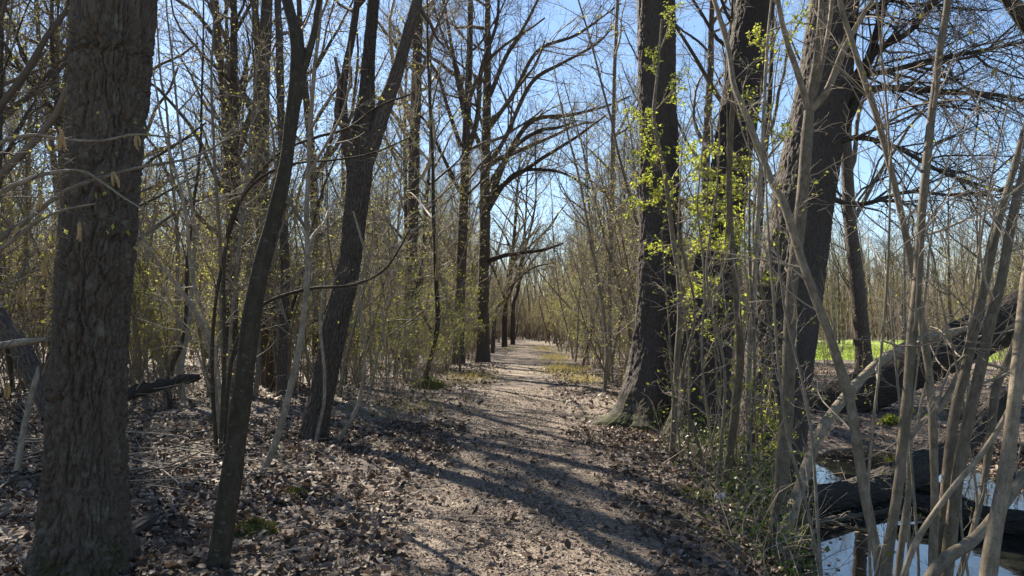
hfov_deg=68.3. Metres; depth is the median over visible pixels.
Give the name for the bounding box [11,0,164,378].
bare sapling
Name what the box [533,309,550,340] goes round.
hazel shrub
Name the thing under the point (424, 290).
hazel shrub
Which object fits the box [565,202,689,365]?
hazel shrub
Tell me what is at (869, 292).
tall tree
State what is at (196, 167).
tall tree
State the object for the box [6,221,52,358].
hazel shrub
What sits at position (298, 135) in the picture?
tall tree
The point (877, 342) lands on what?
meadow
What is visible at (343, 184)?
tall tree
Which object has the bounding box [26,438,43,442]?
fallen stick
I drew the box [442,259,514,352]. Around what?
hazel shrub
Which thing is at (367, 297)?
hazel shrub
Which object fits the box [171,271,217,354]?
hazel shrub
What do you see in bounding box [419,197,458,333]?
tall tree
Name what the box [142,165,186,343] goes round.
tall tree
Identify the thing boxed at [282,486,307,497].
moss cushion
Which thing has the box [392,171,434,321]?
arched sapling
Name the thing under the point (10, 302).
hazel shrub
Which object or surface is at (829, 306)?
bare sapling
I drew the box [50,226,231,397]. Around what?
leafy shrub
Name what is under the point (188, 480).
fallen stick
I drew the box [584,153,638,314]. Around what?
bare sapling
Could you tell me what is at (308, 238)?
curved sapling
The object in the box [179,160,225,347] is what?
tall tree
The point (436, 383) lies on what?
moss cushion
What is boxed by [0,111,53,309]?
bare sapling
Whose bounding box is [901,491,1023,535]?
sunken log
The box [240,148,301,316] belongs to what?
bare sapling
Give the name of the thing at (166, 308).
hazel shrub
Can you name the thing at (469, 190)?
tall tree
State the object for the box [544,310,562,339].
hazel shrub
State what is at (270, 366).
tall tree
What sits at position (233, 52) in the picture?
tall tree
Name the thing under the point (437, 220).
tall tree
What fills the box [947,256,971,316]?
bare sapling
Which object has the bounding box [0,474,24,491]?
fallen stick
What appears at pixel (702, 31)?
sky
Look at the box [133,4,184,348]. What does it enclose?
tall tree
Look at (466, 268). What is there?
bare sapling
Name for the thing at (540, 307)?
arched sapling
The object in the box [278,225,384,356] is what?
hazel shrub
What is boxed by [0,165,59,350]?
hazel shrub
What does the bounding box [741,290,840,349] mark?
hazel shrub
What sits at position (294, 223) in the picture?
bare sapling
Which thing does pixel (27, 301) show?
hazel shrub
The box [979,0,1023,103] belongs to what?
leaning tree
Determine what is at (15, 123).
bare sapling
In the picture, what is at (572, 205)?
tall tree
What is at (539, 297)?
arched sapling
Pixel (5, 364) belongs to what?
hazel shrub
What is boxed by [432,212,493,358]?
bare sapling
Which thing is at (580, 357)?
leafy shrub
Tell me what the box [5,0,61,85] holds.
tall tree
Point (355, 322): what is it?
hazel shrub
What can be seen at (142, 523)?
cut log
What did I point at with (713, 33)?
tall tree
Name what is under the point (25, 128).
tall tree
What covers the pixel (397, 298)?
bare sapling
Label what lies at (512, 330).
oak tree
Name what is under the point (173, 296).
hazel shrub
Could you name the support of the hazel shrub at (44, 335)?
on the forest floor
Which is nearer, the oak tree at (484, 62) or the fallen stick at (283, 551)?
the fallen stick at (283, 551)
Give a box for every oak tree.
[20,0,157,575]
[378,0,569,363]
[395,0,637,362]
[454,99,565,346]
[467,92,606,352]
[472,131,557,344]
[592,0,681,431]
[660,0,773,444]
[732,0,1023,485]
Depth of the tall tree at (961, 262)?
82.24 m
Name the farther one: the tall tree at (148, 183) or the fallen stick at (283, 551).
the tall tree at (148, 183)
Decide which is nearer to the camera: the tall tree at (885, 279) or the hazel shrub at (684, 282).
the hazel shrub at (684, 282)
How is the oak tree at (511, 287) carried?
on the forest floor
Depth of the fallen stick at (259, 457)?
8.12 m
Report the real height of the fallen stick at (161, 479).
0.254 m
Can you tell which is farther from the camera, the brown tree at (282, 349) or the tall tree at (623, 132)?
the tall tree at (623, 132)
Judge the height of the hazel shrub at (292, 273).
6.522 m
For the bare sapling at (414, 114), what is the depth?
21.90 m
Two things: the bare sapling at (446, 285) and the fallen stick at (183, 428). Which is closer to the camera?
the fallen stick at (183, 428)
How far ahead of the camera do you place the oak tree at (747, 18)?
12.89 m
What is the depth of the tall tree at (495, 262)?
75.34 m
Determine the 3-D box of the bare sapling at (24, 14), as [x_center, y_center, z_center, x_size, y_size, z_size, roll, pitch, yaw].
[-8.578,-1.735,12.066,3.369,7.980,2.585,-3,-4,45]
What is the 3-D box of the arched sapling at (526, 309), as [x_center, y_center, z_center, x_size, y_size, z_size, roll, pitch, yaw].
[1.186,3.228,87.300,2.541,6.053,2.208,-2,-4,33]
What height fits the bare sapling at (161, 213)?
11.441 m
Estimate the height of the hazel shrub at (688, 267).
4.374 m
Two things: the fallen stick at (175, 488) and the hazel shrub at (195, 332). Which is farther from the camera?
the hazel shrub at (195, 332)
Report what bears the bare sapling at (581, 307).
on the forest floor
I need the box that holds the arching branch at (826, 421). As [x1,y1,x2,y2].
[770,299,985,563]
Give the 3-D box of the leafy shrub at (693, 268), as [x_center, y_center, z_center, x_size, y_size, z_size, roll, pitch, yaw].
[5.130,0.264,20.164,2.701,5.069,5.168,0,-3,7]
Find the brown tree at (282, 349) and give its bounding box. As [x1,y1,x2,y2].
[213,0,329,397]
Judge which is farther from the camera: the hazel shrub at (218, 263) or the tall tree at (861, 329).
the hazel shrub at (218, 263)
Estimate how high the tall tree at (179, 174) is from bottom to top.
21.424 m
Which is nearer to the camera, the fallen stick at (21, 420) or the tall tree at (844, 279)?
the fallen stick at (21, 420)
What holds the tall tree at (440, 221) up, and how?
on the forest floor
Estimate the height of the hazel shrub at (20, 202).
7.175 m
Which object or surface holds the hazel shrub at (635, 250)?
on the forest floor
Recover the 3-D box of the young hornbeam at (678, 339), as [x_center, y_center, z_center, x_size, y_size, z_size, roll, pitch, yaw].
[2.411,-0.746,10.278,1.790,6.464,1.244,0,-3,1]
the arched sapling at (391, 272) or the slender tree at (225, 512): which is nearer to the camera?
the slender tree at (225, 512)
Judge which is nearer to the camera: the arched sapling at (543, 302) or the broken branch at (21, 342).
the broken branch at (21, 342)
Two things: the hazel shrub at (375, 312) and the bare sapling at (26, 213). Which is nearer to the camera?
the bare sapling at (26, 213)
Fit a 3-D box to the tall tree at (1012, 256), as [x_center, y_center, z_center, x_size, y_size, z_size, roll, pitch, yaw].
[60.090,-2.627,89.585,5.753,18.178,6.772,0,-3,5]
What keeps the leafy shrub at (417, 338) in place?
on the forest floor
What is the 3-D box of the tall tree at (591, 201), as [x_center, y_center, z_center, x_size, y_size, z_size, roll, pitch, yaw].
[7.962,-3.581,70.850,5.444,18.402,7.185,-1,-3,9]
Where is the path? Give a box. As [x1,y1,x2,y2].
[378,339,665,575]
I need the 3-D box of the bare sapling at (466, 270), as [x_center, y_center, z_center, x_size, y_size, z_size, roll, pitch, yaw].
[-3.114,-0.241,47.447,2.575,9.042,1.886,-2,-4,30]
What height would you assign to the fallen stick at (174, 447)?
0.178 m
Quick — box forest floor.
[0,335,1023,575]
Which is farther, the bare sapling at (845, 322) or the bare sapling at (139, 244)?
the bare sapling at (845, 322)
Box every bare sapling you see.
[0,0,63,282]
[0,0,66,237]
[0,17,68,319]
[0,40,58,394]
[0,63,64,344]
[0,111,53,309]
[1,0,65,258]
[2,12,50,289]
[3,9,51,382]
[5,108,54,315]
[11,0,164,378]
[11,52,63,288]
[21,157,56,312]
[32,178,57,329]
[35,3,163,378]
[130,173,167,340]
[130,231,180,370]
[135,153,192,372]
[136,0,231,396]
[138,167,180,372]
[142,159,174,301]
[157,183,186,285]
[160,237,210,368]
[169,98,271,366]
[177,23,289,397]
[191,179,223,331]
[200,212,256,314]
[204,80,335,378]
[205,140,270,340]
[207,1,363,396]
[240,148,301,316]
[254,152,306,253]
[267,22,421,391]
[270,134,320,334]
[293,146,381,381]
[299,204,341,338]
[312,102,423,373]
[319,161,402,389]
[327,109,412,365]
[329,222,386,364]
[337,140,390,359]
[341,161,401,363]
[348,39,467,401]
[349,173,405,365]
[357,69,418,381]
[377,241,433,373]
[377,244,418,359]
[384,161,477,374]
[398,145,477,369]
[399,223,442,348]
[417,170,473,357]
[417,204,484,371]
[430,199,453,347]
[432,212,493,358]
[443,181,478,359]
[449,222,479,322]
[467,180,529,331]
[468,212,493,340]
[541,58,635,346]
[543,0,638,319]
[546,40,615,393]
[546,265,574,336]
[556,197,606,363]
[566,215,599,347]
[574,210,616,361]
[581,227,626,357]
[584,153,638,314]
[589,210,632,365]
[597,180,638,313]
[601,76,718,368]
[602,51,684,294]
[606,72,693,313]
[607,90,716,365]
[612,211,635,351]
[632,155,698,308]
[695,104,788,323]
[740,156,769,318]
[823,282,840,329]
[827,267,843,348]
[835,292,852,351]
[860,243,892,346]
[867,274,891,337]
[870,294,888,337]
[914,184,969,314]
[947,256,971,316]
[987,251,1022,296]
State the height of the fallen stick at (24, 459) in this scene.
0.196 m
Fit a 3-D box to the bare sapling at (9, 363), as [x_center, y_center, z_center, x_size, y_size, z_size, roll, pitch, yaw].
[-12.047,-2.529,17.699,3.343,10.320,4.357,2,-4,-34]
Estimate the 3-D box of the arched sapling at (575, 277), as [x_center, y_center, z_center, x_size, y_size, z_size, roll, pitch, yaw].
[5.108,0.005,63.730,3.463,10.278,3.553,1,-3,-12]
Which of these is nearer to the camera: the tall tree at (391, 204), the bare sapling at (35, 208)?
the bare sapling at (35, 208)
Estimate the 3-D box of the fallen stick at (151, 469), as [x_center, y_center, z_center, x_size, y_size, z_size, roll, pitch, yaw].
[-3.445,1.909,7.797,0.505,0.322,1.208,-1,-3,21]
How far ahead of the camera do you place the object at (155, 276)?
20.69 m
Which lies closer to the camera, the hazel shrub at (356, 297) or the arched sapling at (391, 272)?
the hazel shrub at (356, 297)
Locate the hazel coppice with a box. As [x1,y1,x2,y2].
[624,25,820,494]
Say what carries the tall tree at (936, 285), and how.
on the forest floor
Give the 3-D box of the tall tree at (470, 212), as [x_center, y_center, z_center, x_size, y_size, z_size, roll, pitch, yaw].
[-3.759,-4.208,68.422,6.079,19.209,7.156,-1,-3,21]
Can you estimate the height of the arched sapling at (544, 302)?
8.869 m
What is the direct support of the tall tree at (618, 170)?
on the forest floor
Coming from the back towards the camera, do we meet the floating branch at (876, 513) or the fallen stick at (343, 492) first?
the floating branch at (876, 513)
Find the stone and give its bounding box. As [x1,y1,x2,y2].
[714,492,725,499]
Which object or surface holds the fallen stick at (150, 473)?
on the forest floor
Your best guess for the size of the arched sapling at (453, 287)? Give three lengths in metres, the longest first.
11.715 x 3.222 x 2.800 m
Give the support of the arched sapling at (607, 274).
on the forest floor
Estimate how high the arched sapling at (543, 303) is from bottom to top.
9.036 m
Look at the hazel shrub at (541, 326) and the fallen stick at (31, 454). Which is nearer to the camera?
the fallen stick at (31, 454)
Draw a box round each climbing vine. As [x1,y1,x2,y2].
[314,282,325,442]
[337,211,366,440]
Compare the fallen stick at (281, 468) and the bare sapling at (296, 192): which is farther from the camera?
the bare sapling at (296, 192)
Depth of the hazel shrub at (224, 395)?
8.54 m
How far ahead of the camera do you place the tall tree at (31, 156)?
57.08 m
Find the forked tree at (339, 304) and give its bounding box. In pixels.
[298,0,491,441]
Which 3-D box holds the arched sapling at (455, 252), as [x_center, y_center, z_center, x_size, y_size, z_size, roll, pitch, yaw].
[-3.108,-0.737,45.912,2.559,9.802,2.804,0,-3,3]
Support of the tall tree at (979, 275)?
on the forest floor
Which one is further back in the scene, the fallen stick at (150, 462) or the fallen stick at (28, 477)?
the fallen stick at (150, 462)
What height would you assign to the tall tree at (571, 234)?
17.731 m
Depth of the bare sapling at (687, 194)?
35.51 m
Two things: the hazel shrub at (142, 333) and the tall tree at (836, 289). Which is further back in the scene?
the tall tree at (836, 289)
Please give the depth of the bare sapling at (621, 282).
37.98 m
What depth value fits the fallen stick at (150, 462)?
8.30 m
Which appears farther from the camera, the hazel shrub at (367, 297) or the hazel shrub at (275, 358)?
the hazel shrub at (367, 297)
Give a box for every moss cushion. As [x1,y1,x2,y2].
[234,516,281,537]
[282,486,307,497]
[409,375,445,388]
[669,485,710,500]
[879,413,898,425]
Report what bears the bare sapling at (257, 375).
on the forest floor
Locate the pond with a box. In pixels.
[812,448,1023,575]
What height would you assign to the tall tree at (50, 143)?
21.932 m
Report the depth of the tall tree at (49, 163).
32.72 m
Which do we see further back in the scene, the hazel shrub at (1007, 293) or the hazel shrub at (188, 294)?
the hazel shrub at (188, 294)
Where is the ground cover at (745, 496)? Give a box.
[598,392,867,575]
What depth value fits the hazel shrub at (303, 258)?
21.01 m
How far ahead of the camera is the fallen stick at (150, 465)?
8.16 m
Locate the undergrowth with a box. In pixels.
[128,303,993,410]
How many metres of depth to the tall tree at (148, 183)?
56.79 m
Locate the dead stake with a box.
[13,366,39,470]
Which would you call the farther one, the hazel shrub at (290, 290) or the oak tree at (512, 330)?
the oak tree at (512, 330)
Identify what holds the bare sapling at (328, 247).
on the forest floor
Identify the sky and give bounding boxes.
[0,0,1023,305]
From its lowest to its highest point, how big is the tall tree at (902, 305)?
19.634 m
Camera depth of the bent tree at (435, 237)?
22.48 m
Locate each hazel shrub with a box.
[0,67,61,369]
[0,92,206,392]
[0,99,260,398]
[0,147,62,297]
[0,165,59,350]
[0,189,58,335]
[0,204,57,390]
[1,178,59,370]
[2,206,50,376]
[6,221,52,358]
[6,243,50,369]
[23,87,270,385]
[26,156,199,369]
[28,294,48,357]
[35,125,209,347]
[60,0,289,436]
[129,269,167,364]
[135,171,216,375]
[135,195,217,369]
[137,227,215,357]
[141,79,338,395]
[150,244,214,360]
[160,223,244,363]
[169,267,212,359]
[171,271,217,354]
[184,62,439,455]
[188,224,293,319]
[196,72,416,397]
[206,158,372,377]
[207,92,391,383]
[213,200,353,386]
[241,232,338,330]
[242,225,335,354]
[258,150,387,377]
[278,222,393,358]
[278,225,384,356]
[291,167,429,384]
[312,256,390,358]
[356,260,387,348]
[364,268,401,352]
[366,241,421,355]
[377,236,449,352]
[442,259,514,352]
[515,294,537,338]
[520,293,550,340]
[524,296,542,339]
[524,305,547,340]
[526,308,544,333]
[532,187,685,382]
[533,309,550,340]
[535,309,556,339]
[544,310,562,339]
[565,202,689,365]
[567,115,697,336]
[571,266,634,368]
[586,294,629,358]
[610,221,746,335]
[612,156,770,397]
[613,303,635,351]
[635,236,696,338]
[638,0,946,575]
[704,0,912,539]
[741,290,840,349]
[762,0,1023,575]
[875,290,933,343]
[900,18,1023,575]
[950,282,1016,366]
[962,292,1006,376]
[973,256,1023,392]
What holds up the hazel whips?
on the forest floor
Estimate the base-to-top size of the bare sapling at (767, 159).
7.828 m
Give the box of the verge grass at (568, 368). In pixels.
[333,344,616,419]
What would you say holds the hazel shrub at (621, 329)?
on the forest floor
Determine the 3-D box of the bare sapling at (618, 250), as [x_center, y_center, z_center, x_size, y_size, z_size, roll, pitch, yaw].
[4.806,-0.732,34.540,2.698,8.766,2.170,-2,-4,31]
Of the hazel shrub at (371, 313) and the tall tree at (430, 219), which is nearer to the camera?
the hazel shrub at (371, 313)
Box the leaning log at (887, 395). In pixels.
[809,289,1018,412]
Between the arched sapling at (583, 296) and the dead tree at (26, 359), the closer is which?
the dead tree at (26, 359)
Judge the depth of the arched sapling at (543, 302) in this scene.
89.81 m
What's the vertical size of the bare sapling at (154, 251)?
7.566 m
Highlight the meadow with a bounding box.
[735,340,1005,361]
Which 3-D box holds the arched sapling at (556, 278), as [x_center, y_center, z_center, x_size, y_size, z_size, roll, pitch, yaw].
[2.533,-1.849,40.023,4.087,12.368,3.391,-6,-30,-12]
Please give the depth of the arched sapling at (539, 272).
37.65 m
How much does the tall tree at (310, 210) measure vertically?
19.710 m
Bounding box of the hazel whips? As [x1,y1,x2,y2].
[740,127,1021,575]
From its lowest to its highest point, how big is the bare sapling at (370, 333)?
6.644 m
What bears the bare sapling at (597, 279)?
on the forest floor
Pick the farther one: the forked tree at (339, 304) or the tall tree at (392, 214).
the tall tree at (392, 214)
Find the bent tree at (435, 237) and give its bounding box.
[377,0,470,375]
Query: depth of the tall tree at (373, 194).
37.79 m
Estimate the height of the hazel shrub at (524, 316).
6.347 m
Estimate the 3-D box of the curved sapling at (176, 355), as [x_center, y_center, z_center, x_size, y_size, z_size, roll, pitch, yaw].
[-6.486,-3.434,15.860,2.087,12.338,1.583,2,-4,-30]
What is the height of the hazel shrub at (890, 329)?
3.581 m
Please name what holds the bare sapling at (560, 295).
on the forest floor
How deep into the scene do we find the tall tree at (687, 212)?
85.43 m
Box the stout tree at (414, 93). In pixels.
[340,0,484,367]
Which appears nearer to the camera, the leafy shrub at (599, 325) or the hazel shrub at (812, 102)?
the hazel shrub at (812, 102)
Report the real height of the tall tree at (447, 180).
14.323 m
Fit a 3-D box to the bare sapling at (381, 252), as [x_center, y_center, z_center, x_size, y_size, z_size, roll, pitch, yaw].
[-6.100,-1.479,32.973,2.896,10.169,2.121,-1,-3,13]
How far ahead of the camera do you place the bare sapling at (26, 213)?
16.04 m
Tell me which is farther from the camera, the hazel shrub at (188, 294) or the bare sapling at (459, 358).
the bare sapling at (459, 358)
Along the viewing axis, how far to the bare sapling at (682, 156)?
27.41 m
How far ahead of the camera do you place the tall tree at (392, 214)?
59.56 m
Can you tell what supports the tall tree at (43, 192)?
on the forest floor
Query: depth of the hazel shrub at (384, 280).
20.99 m
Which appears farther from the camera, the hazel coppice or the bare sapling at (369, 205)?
the bare sapling at (369, 205)
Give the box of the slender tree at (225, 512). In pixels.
[206,0,321,570]
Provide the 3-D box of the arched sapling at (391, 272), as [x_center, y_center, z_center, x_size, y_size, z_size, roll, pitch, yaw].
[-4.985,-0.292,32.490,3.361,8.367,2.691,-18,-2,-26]
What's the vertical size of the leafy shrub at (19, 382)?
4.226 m
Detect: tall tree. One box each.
[0,0,194,188]
[0,51,58,301]
[2,1,68,186]
[3,0,62,199]
[3,0,66,178]
[3,0,274,259]
[3,1,45,137]
[3,3,64,335]
[4,0,65,83]
[4,0,190,242]
[4,0,225,220]
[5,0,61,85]
[7,114,58,244]
[8,20,222,253]
[14,73,159,236]
[15,0,227,371]
[131,124,172,346]
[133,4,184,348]
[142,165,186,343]
[143,0,318,358]
[144,0,287,392]
[145,64,242,352]
[151,0,319,331]
[154,0,346,385]
[155,0,333,301]
[170,0,309,284]
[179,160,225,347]
[182,77,252,270]
[201,121,296,308]
[223,0,393,361]
[248,49,330,254]
[285,31,401,360]
[289,68,425,345]
[289,146,336,268]
[290,129,361,281]
[303,173,346,267]
[304,166,370,283]
[317,101,403,338]
[331,0,498,364]
[336,0,481,282]
[336,94,426,348]
[369,159,403,303]
[370,152,428,296]
[372,155,403,339]
[388,146,469,302]
[418,151,470,297]
[418,177,456,313]
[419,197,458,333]
[420,111,502,305]
[420,141,469,345]
[432,187,475,310]
[439,136,500,299]
[442,129,496,276]
[470,225,504,308]
[538,40,637,353]
[551,0,682,371]
[556,183,594,326]
[558,178,592,303]
[565,191,599,296]
[570,155,615,285]
[576,109,636,324]
[577,145,621,283]
[588,72,638,347]
[591,145,633,222]
[593,0,705,221]
[597,125,637,292]
[598,89,699,274]
[598,143,636,343]
[602,0,794,217]
[608,106,638,280]
[616,89,683,236]
[623,44,701,265]
[629,0,793,208]
[676,0,778,353]
[680,175,700,239]
[681,164,701,276]
[689,0,807,267]
[740,224,754,303]
[741,196,769,292]
[769,0,951,370]
[824,241,843,318]
[825,127,895,345]
[825,210,850,343]
[833,185,892,306]
[859,231,887,339]
[865,211,909,335]
[868,231,906,337]
[870,231,902,340]
[875,185,938,339]
[888,224,941,314]
[911,141,987,321]
[922,250,946,328]
[931,117,1021,294]
[937,221,980,312]
[939,221,985,314]
[980,226,1021,294]
[983,184,1023,294]
[995,203,1021,289]
[999,217,1023,289]
[1004,224,1023,290]
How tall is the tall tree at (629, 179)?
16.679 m
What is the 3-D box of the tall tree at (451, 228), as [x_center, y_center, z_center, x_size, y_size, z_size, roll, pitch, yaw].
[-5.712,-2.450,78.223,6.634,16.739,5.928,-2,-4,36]
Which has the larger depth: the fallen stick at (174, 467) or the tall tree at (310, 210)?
the tall tree at (310, 210)
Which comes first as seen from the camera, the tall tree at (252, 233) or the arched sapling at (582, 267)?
the arched sapling at (582, 267)
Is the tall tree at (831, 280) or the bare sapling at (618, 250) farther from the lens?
the tall tree at (831, 280)
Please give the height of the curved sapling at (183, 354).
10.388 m
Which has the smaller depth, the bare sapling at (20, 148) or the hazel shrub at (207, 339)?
the hazel shrub at (207, 339)
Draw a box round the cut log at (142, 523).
[132,512,159,535]
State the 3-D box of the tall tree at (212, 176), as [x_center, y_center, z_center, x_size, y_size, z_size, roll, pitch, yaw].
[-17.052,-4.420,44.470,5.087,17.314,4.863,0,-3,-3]
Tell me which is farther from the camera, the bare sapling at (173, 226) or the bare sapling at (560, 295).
the bare sapling at (560, 295)
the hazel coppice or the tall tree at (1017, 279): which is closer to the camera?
the hazel coppice
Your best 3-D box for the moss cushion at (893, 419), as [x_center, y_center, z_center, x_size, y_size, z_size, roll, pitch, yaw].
[7.358,2.606,14.650,0.452,0.385,0.406,0,-3,1]
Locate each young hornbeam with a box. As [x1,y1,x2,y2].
[622,1,752,455]
[705,0,814,484]
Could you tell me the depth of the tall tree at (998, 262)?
73.18 m
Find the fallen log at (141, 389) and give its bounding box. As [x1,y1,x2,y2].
[128,356,207,413]
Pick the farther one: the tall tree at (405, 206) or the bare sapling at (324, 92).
the tall tree at (405, 206)
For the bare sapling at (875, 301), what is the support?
on the forest floor
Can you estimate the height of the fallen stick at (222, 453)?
0.491 m
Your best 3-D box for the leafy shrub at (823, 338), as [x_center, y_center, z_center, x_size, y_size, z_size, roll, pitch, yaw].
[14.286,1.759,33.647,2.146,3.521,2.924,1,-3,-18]
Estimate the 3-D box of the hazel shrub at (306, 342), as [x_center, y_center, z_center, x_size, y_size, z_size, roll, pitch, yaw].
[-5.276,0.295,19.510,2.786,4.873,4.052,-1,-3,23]
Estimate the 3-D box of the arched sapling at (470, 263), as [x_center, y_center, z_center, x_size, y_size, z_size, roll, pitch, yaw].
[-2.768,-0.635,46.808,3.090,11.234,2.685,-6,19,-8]
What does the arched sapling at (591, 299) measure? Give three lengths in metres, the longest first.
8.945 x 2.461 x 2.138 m
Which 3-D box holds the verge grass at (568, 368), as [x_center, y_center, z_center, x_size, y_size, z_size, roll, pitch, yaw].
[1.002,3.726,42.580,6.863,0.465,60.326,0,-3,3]
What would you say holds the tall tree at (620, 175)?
on the forest floor
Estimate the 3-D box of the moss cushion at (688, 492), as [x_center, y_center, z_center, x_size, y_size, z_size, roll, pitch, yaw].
[1.754,2.074,7.645,0.526,0.165,0.434,0,-3,1]
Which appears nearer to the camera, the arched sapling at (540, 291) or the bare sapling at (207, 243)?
the bare sapling at (207, 243)
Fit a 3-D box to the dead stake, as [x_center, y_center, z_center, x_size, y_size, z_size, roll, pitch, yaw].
[-4.937,1.322,7.684,0.197,1.050,0.064,2,-4,-31]
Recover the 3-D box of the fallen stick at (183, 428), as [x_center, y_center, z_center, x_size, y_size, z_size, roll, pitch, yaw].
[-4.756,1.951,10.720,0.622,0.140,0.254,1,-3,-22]
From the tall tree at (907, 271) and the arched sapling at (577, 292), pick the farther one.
the tall tree at (907, 271)
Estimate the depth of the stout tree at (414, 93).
29.55 m
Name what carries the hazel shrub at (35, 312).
on the forest floor
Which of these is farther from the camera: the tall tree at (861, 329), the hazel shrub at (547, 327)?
the hazel shrub at (547, 327)
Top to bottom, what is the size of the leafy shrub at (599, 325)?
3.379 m
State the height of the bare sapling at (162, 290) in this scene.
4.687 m
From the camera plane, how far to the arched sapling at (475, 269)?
57.22 m
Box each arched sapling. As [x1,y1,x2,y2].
[293,188,450,355]
[329,171,447,367]
[335,202,432,362]
[391,268,437,362]
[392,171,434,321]
[425,198,483,361]
[428,118,518,337]
[440,149,499,296]
[445,203,471,325]
[448,188,491,352]
[466,224,496,347]
[468,138,542,294]
[469,232,533,347]
[472,238,542,349]
[473,166,509,304]
[489,248,521,342]
[489,248,532,314]
[491,200,603,356]
[512,217,556,345]
[513,264,533,339]
[518,290,530,340]
[523,247,551,342]
[523,263,553,344]
[524,263,539,338]
[526,263,549,342]
[528,255,553,341]
[529,154,580,359]
[531,255,559,340]
[532,257,559,338]
[533,262,548,337]
[535,228,569,342]
[539,246,575,340]
[542,229,562,340]
[543,240,563,346]
[543,279,566,346]
[552,229,575,343]
[553,223,584,351]
[554,241,584,337]
[556,156,609,361]
[559,209,607,353]
[561,216,618,356]
[565,239,601,353]
[570,123,621,333]
[572,126,638,367]
[578,203,637,348]
[580,227,628,354]
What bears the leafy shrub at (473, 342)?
on the forest floor
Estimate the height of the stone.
0.097 m
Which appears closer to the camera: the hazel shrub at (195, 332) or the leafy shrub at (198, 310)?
the leafy shrub at (198, 310)
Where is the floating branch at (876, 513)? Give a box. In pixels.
[803,508,902,527]
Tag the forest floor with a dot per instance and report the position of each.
(369, 455)
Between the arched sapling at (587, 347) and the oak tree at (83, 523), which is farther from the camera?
the arched sapling at (587, 347)
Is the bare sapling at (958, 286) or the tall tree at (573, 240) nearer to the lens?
the bare sapling at (958, 286)
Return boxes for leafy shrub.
[0,199,53,395]
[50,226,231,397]
[130,234,217,373]
[130,250,214,372]
[171,265,272,381]
[240,236,320,386]
[314,273,383,382]
[348,276,423,390]
[381,254,463,380]
[401,307,462,375]
[426,267,483,370]
[440,277,507,362]
[545,279,594,351]
[545,291,601,358]
[567,290,632,367]
[634,204,763,353]
[681,204,751,339]
[817,295,853,364]
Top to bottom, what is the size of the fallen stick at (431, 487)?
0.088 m
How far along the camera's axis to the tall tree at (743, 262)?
68.27 m
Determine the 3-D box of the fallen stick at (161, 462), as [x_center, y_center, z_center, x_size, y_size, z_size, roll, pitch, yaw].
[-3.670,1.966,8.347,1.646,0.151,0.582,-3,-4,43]
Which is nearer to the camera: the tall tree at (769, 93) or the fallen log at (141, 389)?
the fallen log at (141, 389)
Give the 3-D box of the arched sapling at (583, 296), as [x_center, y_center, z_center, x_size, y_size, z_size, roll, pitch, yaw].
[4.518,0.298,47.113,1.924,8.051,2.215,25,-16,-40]
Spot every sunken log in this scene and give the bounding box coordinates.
[772,386,1007,513]
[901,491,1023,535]
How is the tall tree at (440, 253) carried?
on the forest floor
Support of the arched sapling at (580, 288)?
on the forest floor
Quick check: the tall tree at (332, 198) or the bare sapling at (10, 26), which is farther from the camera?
the tall tree at (332, 198)
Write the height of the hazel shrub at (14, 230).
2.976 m
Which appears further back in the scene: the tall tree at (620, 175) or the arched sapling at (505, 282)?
the arched sapling at (505, 282)
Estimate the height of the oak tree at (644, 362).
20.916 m
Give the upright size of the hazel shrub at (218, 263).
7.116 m
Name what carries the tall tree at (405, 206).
on the forest floor
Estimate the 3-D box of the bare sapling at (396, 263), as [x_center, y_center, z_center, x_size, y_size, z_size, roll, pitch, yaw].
[-2.184,-1.200,15.547,2.450,7.617,3.059,0,-3,2]
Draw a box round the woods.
[0,123,1023,350]
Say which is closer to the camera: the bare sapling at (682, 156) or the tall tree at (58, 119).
the tall tree at (58, 119)
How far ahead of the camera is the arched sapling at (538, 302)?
72.45 m
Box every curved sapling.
[148,0,239,407]
[166,0,260,408]
[238,0,384,473]
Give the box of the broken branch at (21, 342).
[0,337,47,349]
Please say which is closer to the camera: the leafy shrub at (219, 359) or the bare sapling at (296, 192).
the leafy shrub at (219, 359)
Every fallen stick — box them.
[0,469,40,484]
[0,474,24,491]
[4,414,42,428]
[6,428,43,437]
[10,455,41,463]
[22,450,43,458]
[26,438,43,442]
[38,451,185,468]
[125,422,188,438]
[129,416,171,450]
[129,439,218,458]
[129,448,190,464]
[129,459,201,478]
[129,463,173,477]
[129,476,197,491]
[129,480,164,481]
[130,459,206,469]
[131,412,210,452]
[131,472,215,483]
[134,451,206,473]
[137,442,225,474]
[143,447,185,484]
[145,480,209,496]
[152,420,200,431]
[168,443,246,457]
[171,441,298,465]
[172,468,218,486]
[184,447,223,468]
[185,440,283,462]
[193,426,297,433]
[193,461,306,480]
[201,449,261,463]
[211,466,335,478]
[247,456,286,462]
[271,541,307,554]
[317,502,374,518]
[325,470,364,499]
[394,517,445,526]
[415,480,448,489]
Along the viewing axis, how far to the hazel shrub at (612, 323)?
36.82 m
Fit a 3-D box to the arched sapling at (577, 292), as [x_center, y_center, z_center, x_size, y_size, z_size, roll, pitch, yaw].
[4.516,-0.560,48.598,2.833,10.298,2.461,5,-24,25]
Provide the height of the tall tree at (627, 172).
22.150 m
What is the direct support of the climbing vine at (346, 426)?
attached to the forked tree at (339, 304)
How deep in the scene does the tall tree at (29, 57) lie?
24.73 m
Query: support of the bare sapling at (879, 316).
on the forest floor
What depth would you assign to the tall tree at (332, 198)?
61.72 m
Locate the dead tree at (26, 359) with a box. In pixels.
[0,299,48,436]

